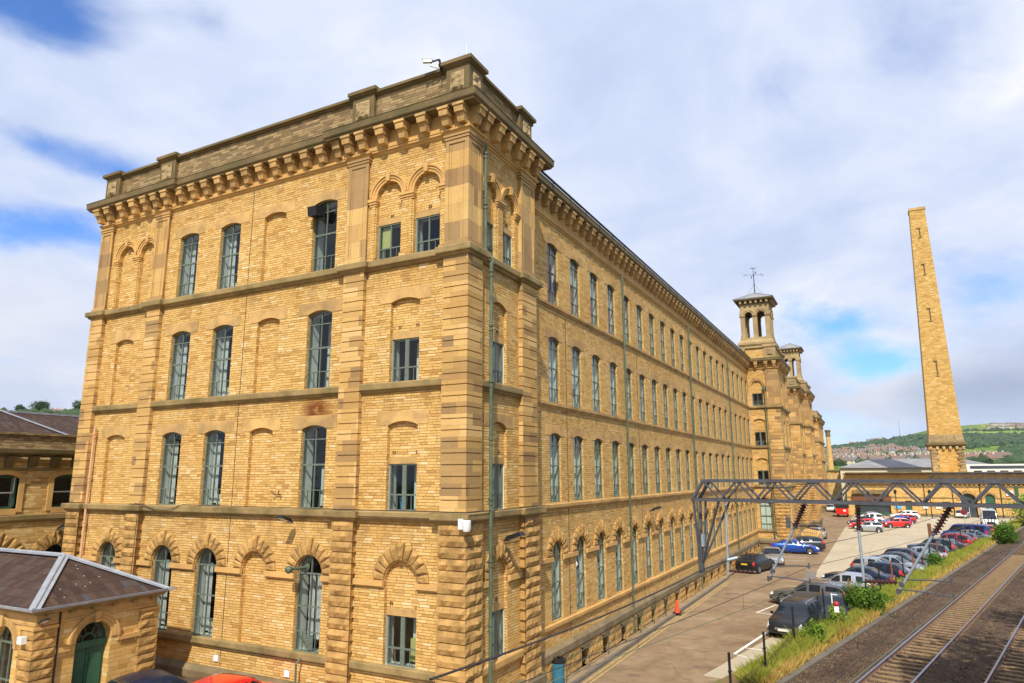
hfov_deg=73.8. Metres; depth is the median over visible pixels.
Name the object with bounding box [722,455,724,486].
window
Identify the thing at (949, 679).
ballast stones
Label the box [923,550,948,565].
sapling bush
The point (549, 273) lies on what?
window
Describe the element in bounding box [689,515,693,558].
window
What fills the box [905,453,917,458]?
house
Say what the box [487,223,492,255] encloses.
window
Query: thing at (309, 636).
window
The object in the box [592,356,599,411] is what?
window
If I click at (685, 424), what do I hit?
window
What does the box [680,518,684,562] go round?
window
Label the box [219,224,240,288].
window
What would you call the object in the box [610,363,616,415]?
window
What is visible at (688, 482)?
window
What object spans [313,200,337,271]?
window
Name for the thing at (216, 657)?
bay sign
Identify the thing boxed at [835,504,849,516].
red lorry
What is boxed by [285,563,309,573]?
wall lamp
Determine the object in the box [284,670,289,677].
bay sign
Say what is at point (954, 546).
parked car
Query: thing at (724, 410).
window
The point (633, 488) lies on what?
window
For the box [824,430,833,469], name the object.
factory chimney
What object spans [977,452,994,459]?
house
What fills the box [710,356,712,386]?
window
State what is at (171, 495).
window
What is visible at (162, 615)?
window
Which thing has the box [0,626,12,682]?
window
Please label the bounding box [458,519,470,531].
dome camera
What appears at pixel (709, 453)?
window
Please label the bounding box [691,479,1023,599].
line gantry
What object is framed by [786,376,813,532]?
stone pavilion
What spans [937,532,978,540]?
parked car
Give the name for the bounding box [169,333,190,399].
window
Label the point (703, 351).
window
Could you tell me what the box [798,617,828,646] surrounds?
sapling bush
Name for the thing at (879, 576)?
fence post
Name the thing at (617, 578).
window
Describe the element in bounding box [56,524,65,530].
wall lamp
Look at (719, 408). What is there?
window
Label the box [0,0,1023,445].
sky
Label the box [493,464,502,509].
window
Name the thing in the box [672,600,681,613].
traffic cone
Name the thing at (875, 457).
house
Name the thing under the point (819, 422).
end pavilion
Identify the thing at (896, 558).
parked car
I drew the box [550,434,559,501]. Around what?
window
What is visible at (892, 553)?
contact wire
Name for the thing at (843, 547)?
car park surface
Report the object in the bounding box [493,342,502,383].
window
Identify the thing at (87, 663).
door
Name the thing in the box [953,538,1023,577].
catenary wire
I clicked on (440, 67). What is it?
camera arm
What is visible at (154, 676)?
parked car
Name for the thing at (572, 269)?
window
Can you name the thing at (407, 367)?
window
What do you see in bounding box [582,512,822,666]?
ground
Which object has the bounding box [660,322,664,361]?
window
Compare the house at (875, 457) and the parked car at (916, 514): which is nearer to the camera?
the parked car at (916, 514)
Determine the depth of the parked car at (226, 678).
20.18 m
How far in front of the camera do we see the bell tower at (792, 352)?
105.11 m
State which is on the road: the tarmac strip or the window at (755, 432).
the tarmac strip
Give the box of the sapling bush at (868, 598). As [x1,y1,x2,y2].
[835,580,893,614]
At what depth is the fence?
28.86 m
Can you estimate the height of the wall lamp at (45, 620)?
0.207 m
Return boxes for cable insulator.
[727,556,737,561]
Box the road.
[580,506,1014,682]
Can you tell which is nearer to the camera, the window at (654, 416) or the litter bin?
the litter bin
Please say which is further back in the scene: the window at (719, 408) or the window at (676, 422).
the window at (719, 408)
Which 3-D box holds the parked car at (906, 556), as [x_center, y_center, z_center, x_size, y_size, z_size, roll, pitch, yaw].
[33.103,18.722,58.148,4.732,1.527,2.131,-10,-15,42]
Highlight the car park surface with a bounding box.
[816,515,1012,577]
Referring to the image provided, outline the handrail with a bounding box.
[566,600,666,682]
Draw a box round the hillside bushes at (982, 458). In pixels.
[0,407,1023,465]
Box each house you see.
[833,456,851,464]
[848,455,856,463]
[856,455,868,461]
[867,454,883,458]
[872,448,880,452]
[886,448,897,452]
[889,454,906,458]
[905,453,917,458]
[914,453,929,458]
[964,452,983,456]
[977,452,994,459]
[991,450,1011,455]
[991,452,1003,459]
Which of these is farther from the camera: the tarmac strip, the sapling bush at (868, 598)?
the sapling bush at (868, 598)
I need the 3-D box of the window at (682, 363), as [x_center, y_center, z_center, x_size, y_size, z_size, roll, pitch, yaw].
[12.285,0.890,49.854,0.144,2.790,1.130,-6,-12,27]
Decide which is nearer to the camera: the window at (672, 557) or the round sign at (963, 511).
the window at (672, 557)
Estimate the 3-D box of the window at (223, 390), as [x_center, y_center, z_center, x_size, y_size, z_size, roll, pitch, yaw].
[-11.130,0.840,26.962,1.130,2.790,0.700,-6,-12,27]
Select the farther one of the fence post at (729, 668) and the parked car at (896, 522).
the parked car at (896, 522)
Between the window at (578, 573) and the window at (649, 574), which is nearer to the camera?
the window at (578, 573)
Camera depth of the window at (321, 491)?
23.72 m
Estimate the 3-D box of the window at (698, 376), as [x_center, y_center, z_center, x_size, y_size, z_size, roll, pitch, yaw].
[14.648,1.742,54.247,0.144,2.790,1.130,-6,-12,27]
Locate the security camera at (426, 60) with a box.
[422,58,438,68]
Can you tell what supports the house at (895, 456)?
on the hill
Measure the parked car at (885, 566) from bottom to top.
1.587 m
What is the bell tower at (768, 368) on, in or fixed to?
on the ground at (583, 664)
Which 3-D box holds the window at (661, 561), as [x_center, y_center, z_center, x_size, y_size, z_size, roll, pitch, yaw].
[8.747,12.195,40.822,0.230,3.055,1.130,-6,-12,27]
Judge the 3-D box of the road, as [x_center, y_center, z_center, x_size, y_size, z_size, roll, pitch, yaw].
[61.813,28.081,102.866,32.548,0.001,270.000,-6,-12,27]
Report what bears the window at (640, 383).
in the mill building at (417, 341)
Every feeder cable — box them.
[429,569,701,680]
[738,507,965,558]
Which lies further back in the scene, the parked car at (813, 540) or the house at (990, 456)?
the house at (990, 456)
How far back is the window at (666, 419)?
44.85 m
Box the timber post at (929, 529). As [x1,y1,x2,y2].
[927,523,931,537]
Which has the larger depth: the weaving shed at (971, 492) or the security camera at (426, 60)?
the weaving shed at (971, 492)
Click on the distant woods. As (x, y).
(1001, 440)
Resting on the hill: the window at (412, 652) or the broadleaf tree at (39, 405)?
the broadleaf tree at (39, 405)
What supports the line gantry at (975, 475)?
on the ballast at (985, 616)
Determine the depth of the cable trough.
33.32 m
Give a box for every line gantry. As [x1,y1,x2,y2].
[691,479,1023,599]
[929,472,1023,478]
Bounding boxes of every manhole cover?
[626,673,640,676]
[692,665,705,668]
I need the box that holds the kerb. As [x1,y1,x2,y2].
[571,577,728,682]
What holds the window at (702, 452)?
in the mill building at (417, 341)
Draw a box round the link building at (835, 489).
[827,470,842,505]
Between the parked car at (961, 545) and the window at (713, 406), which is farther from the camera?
the parked car at (961, 545)
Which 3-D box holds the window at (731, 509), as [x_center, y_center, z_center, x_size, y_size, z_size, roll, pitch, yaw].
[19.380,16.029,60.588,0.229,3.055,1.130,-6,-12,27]
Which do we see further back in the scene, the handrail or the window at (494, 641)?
the handrail
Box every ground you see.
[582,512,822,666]
[713,518,1023,682]
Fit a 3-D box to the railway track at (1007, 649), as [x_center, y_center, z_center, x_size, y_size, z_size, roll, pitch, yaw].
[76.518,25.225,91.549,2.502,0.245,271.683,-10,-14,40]
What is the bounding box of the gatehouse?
[0,548,176,682]
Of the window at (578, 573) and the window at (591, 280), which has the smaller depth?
the window at (578, 573)
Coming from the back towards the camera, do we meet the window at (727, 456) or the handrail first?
the window at (727, 456)
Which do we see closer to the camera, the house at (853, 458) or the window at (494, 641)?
the window at (494, 641)
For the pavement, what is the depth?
34.30 m
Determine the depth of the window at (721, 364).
63.41 m
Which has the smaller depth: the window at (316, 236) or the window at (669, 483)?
the window at (316, 236)
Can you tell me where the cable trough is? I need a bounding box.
[776,526,1023,682]
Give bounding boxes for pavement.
[564,553,759,682]
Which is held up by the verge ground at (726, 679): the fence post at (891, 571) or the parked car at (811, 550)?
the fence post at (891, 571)
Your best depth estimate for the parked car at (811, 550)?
69.72 m
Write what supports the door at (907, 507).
in the weaving shed at (971, 492)
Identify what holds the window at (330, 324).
in the mill building at (417, 341)
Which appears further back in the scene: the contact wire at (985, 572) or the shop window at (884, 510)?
the shop window at (884, 510)
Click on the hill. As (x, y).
(981, 427)
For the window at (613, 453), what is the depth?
35.28 m
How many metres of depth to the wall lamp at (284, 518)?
22.82 m
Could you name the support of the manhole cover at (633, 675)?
on the road
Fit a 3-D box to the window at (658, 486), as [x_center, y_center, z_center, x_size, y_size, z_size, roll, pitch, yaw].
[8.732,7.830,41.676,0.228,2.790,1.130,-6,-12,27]
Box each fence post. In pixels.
[727,652,731,682]
[762,631,766,668]
[791,606,795,638]
[822,588,825,620]
[877,566,881,590]
[890,560,893,583]
[901,556,904,578]
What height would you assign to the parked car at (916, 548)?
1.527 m
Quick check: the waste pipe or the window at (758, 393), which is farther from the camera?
the window at (758, 393)
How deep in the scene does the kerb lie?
33.24 m
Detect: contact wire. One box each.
[547,584,810,682]
[812,510,1007,583]
[850,598,953,682]
[955,541,1023,596]
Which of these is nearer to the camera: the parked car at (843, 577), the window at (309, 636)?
the window at (309, 636)
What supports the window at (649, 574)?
in the mill building at (417, 341)
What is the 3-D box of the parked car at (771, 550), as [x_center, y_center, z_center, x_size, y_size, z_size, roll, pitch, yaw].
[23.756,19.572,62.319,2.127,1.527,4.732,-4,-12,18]
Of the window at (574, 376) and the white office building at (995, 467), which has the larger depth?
the white office building at (995, 467)
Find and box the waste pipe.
[294,657,300,682]
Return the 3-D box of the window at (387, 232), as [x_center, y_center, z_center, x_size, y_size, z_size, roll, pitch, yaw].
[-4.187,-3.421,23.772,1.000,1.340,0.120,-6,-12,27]
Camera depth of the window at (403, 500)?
21.83 m
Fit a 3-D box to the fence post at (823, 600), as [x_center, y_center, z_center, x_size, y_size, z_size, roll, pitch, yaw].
[16.260,13.988,35.528,0.110,2.190,0.110,-6,-12,27]
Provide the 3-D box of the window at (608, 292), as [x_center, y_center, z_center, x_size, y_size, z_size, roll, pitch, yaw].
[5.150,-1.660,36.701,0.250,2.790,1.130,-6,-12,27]
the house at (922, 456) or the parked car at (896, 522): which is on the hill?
the house at (922, 456)
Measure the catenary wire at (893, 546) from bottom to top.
0.393 m
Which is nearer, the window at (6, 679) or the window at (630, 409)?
the window at (6, 679)
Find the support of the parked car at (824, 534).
on the road
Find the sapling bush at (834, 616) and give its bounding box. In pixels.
[825,603,847,625]
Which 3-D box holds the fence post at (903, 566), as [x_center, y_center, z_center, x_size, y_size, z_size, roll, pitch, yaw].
[28.515,16.724,49.717,0.110,2.190,0.110,-6,-12,27]
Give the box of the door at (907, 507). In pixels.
[905,501,911,509]
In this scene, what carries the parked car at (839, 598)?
on the road
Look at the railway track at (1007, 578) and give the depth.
33.47 m
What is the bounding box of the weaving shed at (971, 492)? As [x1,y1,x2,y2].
[842,472,1023,518]
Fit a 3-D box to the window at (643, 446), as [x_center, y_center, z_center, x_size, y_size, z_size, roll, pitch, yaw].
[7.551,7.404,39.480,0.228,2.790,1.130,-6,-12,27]
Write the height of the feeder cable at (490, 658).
0.176 m
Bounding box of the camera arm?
[429,59,442,74]
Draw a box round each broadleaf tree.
[13,404,26,410]
[27,399,51,409]
[72,399,81,409]
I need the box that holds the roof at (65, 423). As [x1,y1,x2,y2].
[0,410,80,459]
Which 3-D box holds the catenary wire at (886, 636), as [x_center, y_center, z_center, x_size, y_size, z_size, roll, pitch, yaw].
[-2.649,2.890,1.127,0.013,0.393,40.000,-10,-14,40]
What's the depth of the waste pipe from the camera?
21.93 m
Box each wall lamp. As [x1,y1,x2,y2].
[39,618,50,624]
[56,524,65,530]
[276,515,292,522]
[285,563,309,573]
[502,531,525,541]
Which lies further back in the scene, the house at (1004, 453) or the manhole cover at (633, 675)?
the house at (1004, 453)
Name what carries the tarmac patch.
on the road
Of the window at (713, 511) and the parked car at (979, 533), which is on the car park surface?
the parked car at (979, 533)
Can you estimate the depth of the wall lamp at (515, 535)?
21.95 m
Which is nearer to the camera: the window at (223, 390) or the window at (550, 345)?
the window at (223, 390)
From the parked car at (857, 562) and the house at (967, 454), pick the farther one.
the house at (967, 454)
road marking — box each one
[583,580,728,682]
[590,581,730,682]
[733,631,768,653]
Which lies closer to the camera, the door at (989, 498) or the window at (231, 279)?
the window at (231, 279)
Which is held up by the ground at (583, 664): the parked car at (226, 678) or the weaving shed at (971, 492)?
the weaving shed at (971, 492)
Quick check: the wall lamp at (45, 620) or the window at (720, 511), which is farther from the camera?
the window at (720, 511)
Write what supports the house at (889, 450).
on the hill
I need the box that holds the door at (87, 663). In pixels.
[71,644,103,682]
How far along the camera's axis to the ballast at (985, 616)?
31.96 m
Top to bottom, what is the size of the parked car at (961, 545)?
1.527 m
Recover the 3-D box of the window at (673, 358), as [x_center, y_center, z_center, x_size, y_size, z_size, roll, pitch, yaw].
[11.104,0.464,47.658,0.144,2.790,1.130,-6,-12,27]
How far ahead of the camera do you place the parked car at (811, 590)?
41.77 m
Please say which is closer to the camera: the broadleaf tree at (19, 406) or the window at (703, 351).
the window at (703, 351)
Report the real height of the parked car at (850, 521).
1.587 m
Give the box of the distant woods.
[825,427,1023,460]
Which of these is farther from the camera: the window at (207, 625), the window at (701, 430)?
the window at (701, 430)
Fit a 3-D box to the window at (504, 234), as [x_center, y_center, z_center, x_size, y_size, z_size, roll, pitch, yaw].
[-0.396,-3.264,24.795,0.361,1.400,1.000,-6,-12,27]
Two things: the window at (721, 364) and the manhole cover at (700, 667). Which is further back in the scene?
the window at (721, 364)
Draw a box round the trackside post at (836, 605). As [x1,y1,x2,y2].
[831,593,843,635]
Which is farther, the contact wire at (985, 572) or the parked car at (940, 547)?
the parked car at (940, 547)
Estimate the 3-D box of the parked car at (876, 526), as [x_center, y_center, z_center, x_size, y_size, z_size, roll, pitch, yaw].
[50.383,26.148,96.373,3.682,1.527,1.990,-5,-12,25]
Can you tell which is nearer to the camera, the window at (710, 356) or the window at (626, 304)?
the window at (626, 304)
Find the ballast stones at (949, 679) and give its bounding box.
[790,556,1023,682]
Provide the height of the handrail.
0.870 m
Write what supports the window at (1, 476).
in the office building at (35, 489)
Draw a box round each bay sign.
[213,655,218,661]
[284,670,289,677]
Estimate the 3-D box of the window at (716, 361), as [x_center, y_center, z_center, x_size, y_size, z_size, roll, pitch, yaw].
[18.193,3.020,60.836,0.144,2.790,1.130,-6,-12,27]
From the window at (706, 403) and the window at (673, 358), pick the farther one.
the window at (706, 403)
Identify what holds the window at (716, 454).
in the mill building at (417, 341)
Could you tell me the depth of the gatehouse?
21.50 m
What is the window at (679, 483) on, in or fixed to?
in the mill building at (417, 341)
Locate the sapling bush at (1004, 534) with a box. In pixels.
[988,519,1022,543]
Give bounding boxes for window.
[0,475,16,508]
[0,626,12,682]
[51,475,73,506]
[101,542,115,568]
[153,546,171,629]
[159,433,181,504]
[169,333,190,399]
[178,234,198,296]
[193,549,215,636]
[201,431,224,504]
[210,326,232,396]
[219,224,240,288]
[295,556,321,653]
[300,427,326,507]
[307,312,331,388]
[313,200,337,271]
[379,223,400,258]
[387,615,415,668]
[389,464,416,510]
[393,337,418,381]
[416,214,439,252]
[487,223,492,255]
[492,609,502,660]
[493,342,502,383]
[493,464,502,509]
[503,233,510,266]
[547,243,556,305]
[548,338,557,402]
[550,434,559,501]
[551,542,561,620]
[570,259,577,316]
[571,348,580,407]
[573,437,582,499]
[576,537,584,609]
[590,273,597,326]
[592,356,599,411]
[594,439,601,498]
[597,533,604,600]
[607,285,613,334]
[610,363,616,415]
[612,442,619,496]
[615,529,622,591]
[624,296,628,342]
[626,369,631,418]
[629,443,634,494]
[632,526,637,583]
[636,305,641,349]
[639,375,644,421]
[642,445,647,493]
[646,524,651,577]
[649,314,653,355]
[652,380,656,424]
[655,447,659,492]
[658,521,663,572]
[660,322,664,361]
[663,385,667,426]
[666,448,670,491]
[670,329,674,366]
[670,518,674,567]
[673,389,677,429]
[676,449,680,490]
[679,335,683,371]
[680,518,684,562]
[682,393,686,431]
[685,450,689,490]
[688,345,691,375]
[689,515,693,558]
[691,400,694,430]
[694,455,697,485]
[696,346,699,379]
[699,400,702,434]
[702,452,704,485]
[703,351,706,383]
[706,403,709,436]
[709,453,712,487]
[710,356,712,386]
[713,406,715,437]
[713,511,715,547]
[715,454,718,487]
[716,361,718,389]
[719,408,721,438]
[719,511,722,544]
[721,364,724,392]
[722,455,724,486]
[724,410,727,440]
[727,456,730,486]
[731,509,733,539]
[753,393,762,405]
[755,432,766,445]
[760,503,772,528]
[855,505,891,515]
[970,465,1023,468]
[974,470,1021,471]
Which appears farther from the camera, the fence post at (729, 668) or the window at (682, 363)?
the window at (682, 363)
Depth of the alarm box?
19.68 m
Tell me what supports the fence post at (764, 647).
on the verge ground at (726, 679)
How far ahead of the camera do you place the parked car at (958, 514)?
124.26 m
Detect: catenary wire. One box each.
[520,567,807,682]
[810,502,1014,566]
[831,578,951,682]
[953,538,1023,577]
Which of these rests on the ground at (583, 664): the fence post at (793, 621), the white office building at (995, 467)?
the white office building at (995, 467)
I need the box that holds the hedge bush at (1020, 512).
[1005,493,1023,522]
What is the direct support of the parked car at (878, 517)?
on the car park surface
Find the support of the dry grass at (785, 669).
on the verge ground at (726, 679)
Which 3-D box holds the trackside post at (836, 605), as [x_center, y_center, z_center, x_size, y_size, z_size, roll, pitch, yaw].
[15.327,12.981,32.080,0.444,2.153,0.257,-6,-12,27]
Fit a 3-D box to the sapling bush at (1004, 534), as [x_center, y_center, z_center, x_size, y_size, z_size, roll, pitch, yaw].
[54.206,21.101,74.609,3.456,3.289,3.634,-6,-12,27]
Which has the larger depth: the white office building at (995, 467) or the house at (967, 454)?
the house at (967, 454)
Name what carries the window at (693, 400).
in the mill building at (417, 341)
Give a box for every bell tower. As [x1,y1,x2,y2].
[733,268,800,553]
[779,343,822,526]
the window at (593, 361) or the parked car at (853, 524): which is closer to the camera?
the window at (593, 361)
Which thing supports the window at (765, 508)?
in the bell tower at (768, 368)
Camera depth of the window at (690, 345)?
52.37 m
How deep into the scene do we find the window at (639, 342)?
41.31 m
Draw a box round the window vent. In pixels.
[307,205,325,217]
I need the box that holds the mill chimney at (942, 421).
[908,206,967,471]
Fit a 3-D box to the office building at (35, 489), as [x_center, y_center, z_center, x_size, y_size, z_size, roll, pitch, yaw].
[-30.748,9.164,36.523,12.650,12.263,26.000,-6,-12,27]
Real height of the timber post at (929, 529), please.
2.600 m
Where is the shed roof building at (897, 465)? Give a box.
[839,458,986,499]
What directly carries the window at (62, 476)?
in the office building at (35, 489)
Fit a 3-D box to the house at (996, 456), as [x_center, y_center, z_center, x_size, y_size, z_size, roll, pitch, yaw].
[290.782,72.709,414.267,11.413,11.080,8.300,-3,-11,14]
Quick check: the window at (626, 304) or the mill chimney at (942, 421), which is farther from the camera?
the mill chimney at (942, 421)
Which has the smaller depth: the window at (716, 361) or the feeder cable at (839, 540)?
the feeder cable at (839, 540)
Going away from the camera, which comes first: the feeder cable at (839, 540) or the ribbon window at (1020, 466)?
the feeder cable at (839, 540)
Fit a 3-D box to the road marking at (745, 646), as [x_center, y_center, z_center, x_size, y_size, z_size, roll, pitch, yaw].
[12.089,14.704,33.716,0.140,0.001,7.064,-8,-14,35]
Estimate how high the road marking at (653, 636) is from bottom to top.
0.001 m
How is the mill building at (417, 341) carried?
on the ground at (583, 664)
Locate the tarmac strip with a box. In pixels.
[703,636,783,678]
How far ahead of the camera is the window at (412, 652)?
20.88 m
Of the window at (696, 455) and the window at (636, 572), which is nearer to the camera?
the window at (636, 572)
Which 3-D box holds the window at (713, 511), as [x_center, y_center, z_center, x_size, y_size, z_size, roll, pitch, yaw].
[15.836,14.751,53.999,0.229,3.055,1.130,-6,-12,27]
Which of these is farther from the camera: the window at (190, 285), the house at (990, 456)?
the house at (990, 456)
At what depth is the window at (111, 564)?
28.07 m
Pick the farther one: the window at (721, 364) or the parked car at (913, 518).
the parked car at (913, 518)
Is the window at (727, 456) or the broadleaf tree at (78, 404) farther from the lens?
the broadleaf tree at (78, 404)
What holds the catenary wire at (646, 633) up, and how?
attached to the line gantry at (702, 544)
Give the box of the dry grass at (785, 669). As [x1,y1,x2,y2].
[737,537,997,682]
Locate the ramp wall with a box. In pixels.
[800,525,822,539]
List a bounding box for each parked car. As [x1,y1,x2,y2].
[108,669,206,682]
[192,673,273,682]
[735,553,774,573]
[760,547,784,564]
[767,595,821,634]
[769,579,853,603]
[770,539,819,554]
[795,536,825,550]
[805,524,825,530]
[808,527,826,538]
[813,571,877,589]
[816,592,850,621]
[821,565,895,587]
[826,504,834,511]
[847,516,874,523]
[848,518,877,527]
[850,556,909,570]
[853,513,884,521]
[854,521,883,531]
[866,561,908,580]
[872,551,928,565]
[877,554,926,571]
[881,516,911,523]
[882,518,910,527]
[884,548,928,560]
[887,514,916,523]
[889,510,920,518]
[904,538,958,551]
[910,546,948,557]
[917,543,950,553]
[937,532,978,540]
[939,532,974,543]
[946,538,969,548]
[955,510,969,518]
[958,529,991,538]
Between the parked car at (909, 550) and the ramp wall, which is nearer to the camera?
the parked car at (909, 550)
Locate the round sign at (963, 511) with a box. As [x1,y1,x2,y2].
[960,509,966,520]
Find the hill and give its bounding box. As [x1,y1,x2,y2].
[753,424,1023,484]
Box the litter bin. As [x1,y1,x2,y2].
[552,655,564,682]
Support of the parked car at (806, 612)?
on the road
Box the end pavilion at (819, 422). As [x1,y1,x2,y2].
[812,410,829,511]
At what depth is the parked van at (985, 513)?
103.09 m
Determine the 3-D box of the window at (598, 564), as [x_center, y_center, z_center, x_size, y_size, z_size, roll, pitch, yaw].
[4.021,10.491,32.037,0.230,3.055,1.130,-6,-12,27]
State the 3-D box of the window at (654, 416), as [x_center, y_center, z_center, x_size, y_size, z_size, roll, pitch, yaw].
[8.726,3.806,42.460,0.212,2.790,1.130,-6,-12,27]
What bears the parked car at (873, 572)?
on the road
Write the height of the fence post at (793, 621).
2.190 m
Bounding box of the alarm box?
[16,636,26,644]
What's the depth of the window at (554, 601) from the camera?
27.82 m
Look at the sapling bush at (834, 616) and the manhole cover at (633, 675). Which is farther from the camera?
the sapling bush at (834, 616)
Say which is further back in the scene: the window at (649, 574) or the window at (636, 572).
the window at (649, 574)
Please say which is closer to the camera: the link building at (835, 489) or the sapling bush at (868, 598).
the sapling bush at (868, 598)
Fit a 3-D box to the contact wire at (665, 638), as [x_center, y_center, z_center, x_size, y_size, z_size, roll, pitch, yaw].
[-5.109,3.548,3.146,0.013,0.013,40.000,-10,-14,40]
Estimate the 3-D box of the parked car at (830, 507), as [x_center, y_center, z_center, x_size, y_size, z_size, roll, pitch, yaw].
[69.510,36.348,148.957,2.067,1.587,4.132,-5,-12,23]
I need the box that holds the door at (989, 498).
[985,494,996,513]
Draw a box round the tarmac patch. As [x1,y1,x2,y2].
[801,571,816,583]
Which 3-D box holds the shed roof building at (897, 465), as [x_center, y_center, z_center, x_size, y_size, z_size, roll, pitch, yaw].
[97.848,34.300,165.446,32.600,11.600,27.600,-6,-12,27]
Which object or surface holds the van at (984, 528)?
on the car park surface
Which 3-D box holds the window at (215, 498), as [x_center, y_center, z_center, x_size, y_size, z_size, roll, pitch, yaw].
[-11.116,4.864,26.174,1.130,2.790,0.700,-6,-12,27]
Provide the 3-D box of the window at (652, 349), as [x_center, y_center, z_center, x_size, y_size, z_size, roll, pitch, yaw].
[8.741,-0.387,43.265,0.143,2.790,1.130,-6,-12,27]
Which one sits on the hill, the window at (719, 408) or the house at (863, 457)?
the house at (863, 457)
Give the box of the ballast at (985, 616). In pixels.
[787,528,1023,682]
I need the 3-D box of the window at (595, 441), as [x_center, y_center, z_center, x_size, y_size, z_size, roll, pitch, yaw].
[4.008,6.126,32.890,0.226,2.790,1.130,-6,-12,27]
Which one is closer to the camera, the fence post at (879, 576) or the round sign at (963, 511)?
the fence post at (879, 576)
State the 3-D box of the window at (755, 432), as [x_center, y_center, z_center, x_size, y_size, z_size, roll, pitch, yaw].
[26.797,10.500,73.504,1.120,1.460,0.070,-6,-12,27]
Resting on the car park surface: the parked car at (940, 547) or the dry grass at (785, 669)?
the parked car at (940, 547)
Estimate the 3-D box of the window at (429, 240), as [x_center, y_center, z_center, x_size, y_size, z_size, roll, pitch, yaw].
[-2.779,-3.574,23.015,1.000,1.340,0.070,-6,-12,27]
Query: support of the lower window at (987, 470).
in the white office building at (995, 467)
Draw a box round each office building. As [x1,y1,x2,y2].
[0,410,78,552]
[966,464,1023,471]
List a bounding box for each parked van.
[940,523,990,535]
[980,509,998,525]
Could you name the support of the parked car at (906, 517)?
on the car park surface
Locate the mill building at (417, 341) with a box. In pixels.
[61,53,759,682]
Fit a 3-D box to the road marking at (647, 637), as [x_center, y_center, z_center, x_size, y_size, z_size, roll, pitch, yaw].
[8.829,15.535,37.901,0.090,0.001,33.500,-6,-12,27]
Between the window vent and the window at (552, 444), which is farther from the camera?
the window at (552, 444)
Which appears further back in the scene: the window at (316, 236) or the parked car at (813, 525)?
the parked car at (813, 525)
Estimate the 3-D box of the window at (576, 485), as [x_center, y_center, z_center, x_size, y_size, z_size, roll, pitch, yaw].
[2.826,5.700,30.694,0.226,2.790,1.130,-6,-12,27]
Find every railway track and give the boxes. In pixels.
[849,543,1023,682]
[981,613,1023,682]
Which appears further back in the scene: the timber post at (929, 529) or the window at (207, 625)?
the timber post at (929, 529)
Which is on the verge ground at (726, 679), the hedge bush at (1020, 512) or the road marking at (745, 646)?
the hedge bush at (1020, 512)
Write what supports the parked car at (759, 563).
on the road
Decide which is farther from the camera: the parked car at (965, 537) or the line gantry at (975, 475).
the parked car at (965, 537)
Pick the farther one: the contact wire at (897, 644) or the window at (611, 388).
the window at (611, 388)
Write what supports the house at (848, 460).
on the hill
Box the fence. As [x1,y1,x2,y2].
[732,560,902,682]

